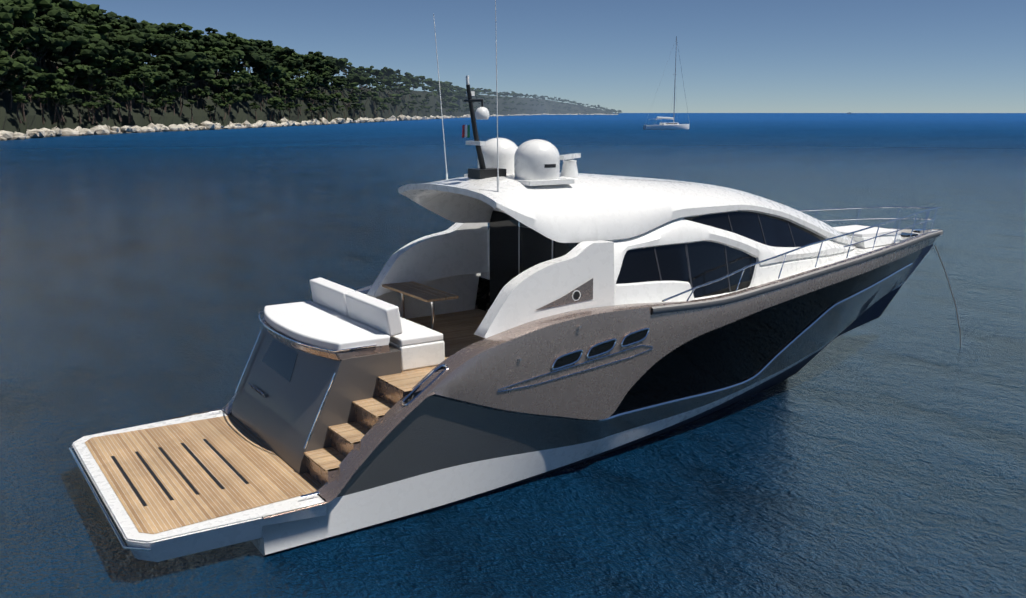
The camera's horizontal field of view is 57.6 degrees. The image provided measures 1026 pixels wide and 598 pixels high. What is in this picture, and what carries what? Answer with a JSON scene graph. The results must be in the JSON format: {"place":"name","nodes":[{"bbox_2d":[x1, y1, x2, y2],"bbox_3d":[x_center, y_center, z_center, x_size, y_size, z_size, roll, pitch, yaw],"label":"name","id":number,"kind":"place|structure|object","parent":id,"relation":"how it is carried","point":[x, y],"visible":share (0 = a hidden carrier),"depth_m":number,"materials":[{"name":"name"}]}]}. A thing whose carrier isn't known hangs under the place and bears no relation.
{"place":"outdoors","nodes":[
{"label":"outdoors","id":0,"kind":"place"},
{"bbox_2d":[0,59,617,139],"bbox_3d":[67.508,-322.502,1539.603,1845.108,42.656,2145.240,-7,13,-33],"label":"island terrain","id":1,"kind":"structure","parent":0,"point":[9,120],"depth_m":357.98,"materials":[{"name":"green plant"}]},
{"bbox_2d":[0,113,610,140],"bbox_3d":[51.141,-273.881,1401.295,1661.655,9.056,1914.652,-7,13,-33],"label":"shore rocks","id":2,"kind":"object","parent":1,"relation":"on","point":[95,130],"visible":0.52,"depth_m":284.95,"materials":[{"name":"beige stone"}]},
{"bbox_2d":[0,0,620,123],"bbox_3d":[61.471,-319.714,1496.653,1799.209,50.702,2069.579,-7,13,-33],"label":"pine","id":3,"kind":"object","parent":1,"relation":"on","point":[91,41],"depth_m":318.43,"materials":[{"name":"green plant"}]},
{"bbox_2d":[0,113,1025,597],"bbox_3d":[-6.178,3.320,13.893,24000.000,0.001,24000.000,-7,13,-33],"label":"sea","id":4,"kind":"structure","parent":0,"point":[146,277],"depth_m":22.06,"materials":[{"name":"liquid"}]},
{"bbox_2d":[171,236,937,555],"bbox_3d":[3.280,0.964,19.794,19.274,3.730,5.410,-7,13,-33],"label":"hull","id":5,"kind":"object","parent":4,"relation":"in","point":[465,430],"visible":0.6,"depth_m":15.28,"materials":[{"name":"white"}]},
{"bbox_2d":[72,411,327,561],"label":"swim platform","id":6,"kind":"structure","parent":5,"relation":"attached to","point":[229,529],"depth_m":12.65,"materials":[{"name":"white plastic"}]},
{"bbox_2d":[69,408,319,550],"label":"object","id":7,"kind":"object","parent":6,"relation":"on","point":[106,513],"visible":0.9,"depth_m":13.20,"materials":[{"name":"silver metal"}]},
{"bbox_2d":[85,415,321,533],"bbox_3d":[-4.852,2.559,14.598,2.760,0.005,4.400,-7,13,-33],"label":"swim platform deck","id":8,"kind":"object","parent":6,"relation":"on","point":[166,477],"visible":0.92,"depth_m":14.19,"materials":[{"name":"brown wood"}]},
{"bbox_2d":[231,327,400,473],"bbox_3d":[-3.451,1.459,15.860,1.760,1.680,3.420,-7,13,-33],"label":"transom","id":9,"kind":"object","parent":8,"relation":"on","point":[280,394],"depth_m":14.82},
{"bbox_2d":[235,330,335,448],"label":"handrails","id":10,"kind":"object","parent":9,"relation":"attached to","point":[319,410],"visible":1,"depth_m":14.16,"materials":[{"name":"silver metal"}]},
{"bbox_2d":[258,311,376,351],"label":"sofa base trim","id":11,"kind":"structure","parent":9,"relation":"attached to","point":[311,345],"depth_m":14.47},
{"bbox_2d":[221,228,941,500],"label":"gunwale caps","id":12,"kind":"object","parent":5,"relation":"attached to","point":[464,287],"visible":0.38,"depth_m":15.06,"materials":[{"name":"white"}]},
{"bbox_2d":[303,378,408,485],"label":"stairs","id":13,"kind":"structure","parent":12,"relation":"on","point":[322,466],"depth_m":14.08,"materials":[{"name":"brown wood"}]},
{"bbox_2d":[367,222,487,296],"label":"wing","id":14,"kind":"structure","parent":12,"relation":"on","point":[455,249],"depth_m":18.51,"materials":[{"name":"white plastic"}]},
{"bbox_2d":[379,309,486,391],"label":"cockpit floor","id":15,"kind":"structure","parent":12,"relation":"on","point":[457,330],"depth_m":17.40,"materials":[{"name":"brown wood"}]},
{"bbox_2d":[261,277,444,370],"bbox_3d":[-2.950,0.404,15.986,2.221,1.060,3.380,-7,13,-33],"label":"sunpad","id":16,"kind":"object","parent":15,"relation":"on","point":[333,316],"visible":0.96,"depth_m":15.16,"materials":[{"name":"beige"}]},
{"bbox_2d":[382,281,458,338],"bbox_3d":[-1.793,0.219,17.512,0.660,0.825,2.000,-7,13,-33],"label":"cockpit table","id":17,"kind":"object","parent":15,"relation":"on","point":[419,291],"visible":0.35,"depth_m":17.20,"materials":[{"name":"brown wood"}]},
{"bbox_2d":[481,209,578,312],"bbox_3d":[0.471,-0.872,17.536,0.080,2.935,4.260,-7,13,-33],"label":"glass door","id":18,"kind":"structure","parent":15,"relation":"on","point":[516,247],"depth_m":18.32,"materials":[{"name":"black glass"}]},
{"bbox_2d":[474,240,613,337],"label":"wing","id":19,"kind":"structure","parent":12,"relation":"on","point":[522,297],"depth_m":15.16,"materials":[{"name":"white plastic"}]},
{"bbox_2d":[535,278,592,310],"bbox_3d":[0.837,-0.080,15.243,1.200,0.420,0.007,-7,13,-33],"label":"vent panel","id":20,"kind":"object","parent":19,"relation":"attached to","point":[584,292],"visible":1,"depth_m":15.39,"materials":[{"name":"beige metal"}]},
{"bbox_2d":[662,206,940,301],"bbox_3d":[6.201,-1.381,21.294,12.031,0.886,5.076,-7,13,-33],"label":"bow rail","id":21,"kind":"object","parent":12,"relation":"on","point":[822,241],"visible":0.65,"depth_m":20.63,"materials":[{"name":"silver metal"}]},
{"bbox_2d":[401,263,911,421],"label":"hull trim","id":22,"kind":"structure","parent":5,"relation":"attached to","point":[594,350],"depth_m":15.32,"materials":[{"name":"silver metal"}]},
{"bbox_2d":[480,236,913,293],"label":"deck","id":23,"kind":"structure","parent":5,"relation":"on","point":[856,251],"depth_m":21.00,"materials":[{"name":"white plastic"}]},
{"bbox_2d":[560,173,856,305],"bbox_3d":[4.210,-1.664,19.896,8.901,2.305,4.260,-7,13,-33],"label":"cabin","id":24,"kind":"object","parent":23,"relation":"on","point":[638,219],"visible":0.71,"depth_m":17.32,"materials":[{"name":"white plastic"}]},
{"bbox_2d":[398,174,597,242],"bbox_3d":[-0.359,-1.683,16.815,2.050,1.072,3.490,-7,13,-33],"label":"hardtop","id":25,"kind":"object","parent":24,"relation":"attached to","point":[561,213],"visible":0.81,"depth_m":15.93,"materials":[{"name":"white plastic"}]},
{"bbox_2d":[433,0,580,191],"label":"radar equipment","id":26,"kind":"object","parent":25,"relation":"on","point":[534,162],"visible":0.98,"depth_m":16.27,"materials":[{"name":"white plastic"}]},
{"bbox_2d":[654,213,795,291],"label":"window mullions","id":27,"kind":"object","parent":24,"relation":"attached to","point":[686,250],"depth_m":17.09,"materials":[{"name":"grey metal"}]},
{"bbox_2d":[652,230,942,314],"bbox_3d":[6.079,-1.020,21.284,12.510,0.429,5.430,-7,13,-33],"label":"rub rail","id":28,"kind":"object","parent":23,"relation":"on","point":[733,298],"visible":0.38,"depth_m":17.76,"materials":[{"name":"grey metal"}]},
{"bbox_2d":[832,225,927,247],"bbox_3d":[6.079,-1.106,21.266,11.820,0.577,4.604,-7,13,-33],"label":"foredeck","id":29,"kind":"object","parent":23,"relation":"on","point":[863,235],"visible":0.42,"depth_m":22.33,"materials":[{"name":"white plastic"}]},
{"bbox_2d":[643,36,689,129],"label":"sailboat","id":30,"kind":"object","parent":4,"relation":"on","point":[668,126],"visible":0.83,"depth_m":334.77,"materials":[{"name":"white"}]},
{"bbox_2d":[934,245,960,346],"bbox_3d":[11.283,0.125,24.222,0.884,3.026,0.057,5,12,23],"label":"anchor line","id":31,"kind":"object","parent":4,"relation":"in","point":[951,293],"visible":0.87,"depth_m":24.14,"materials":[{"name":"grey"}]},
{"bbox_2d":[69,0,1025,112],"label":"sky","id":32,"kind":"structure","parent":0,"point":[737,56],"materials":[{"name":"blue"}]}
]}

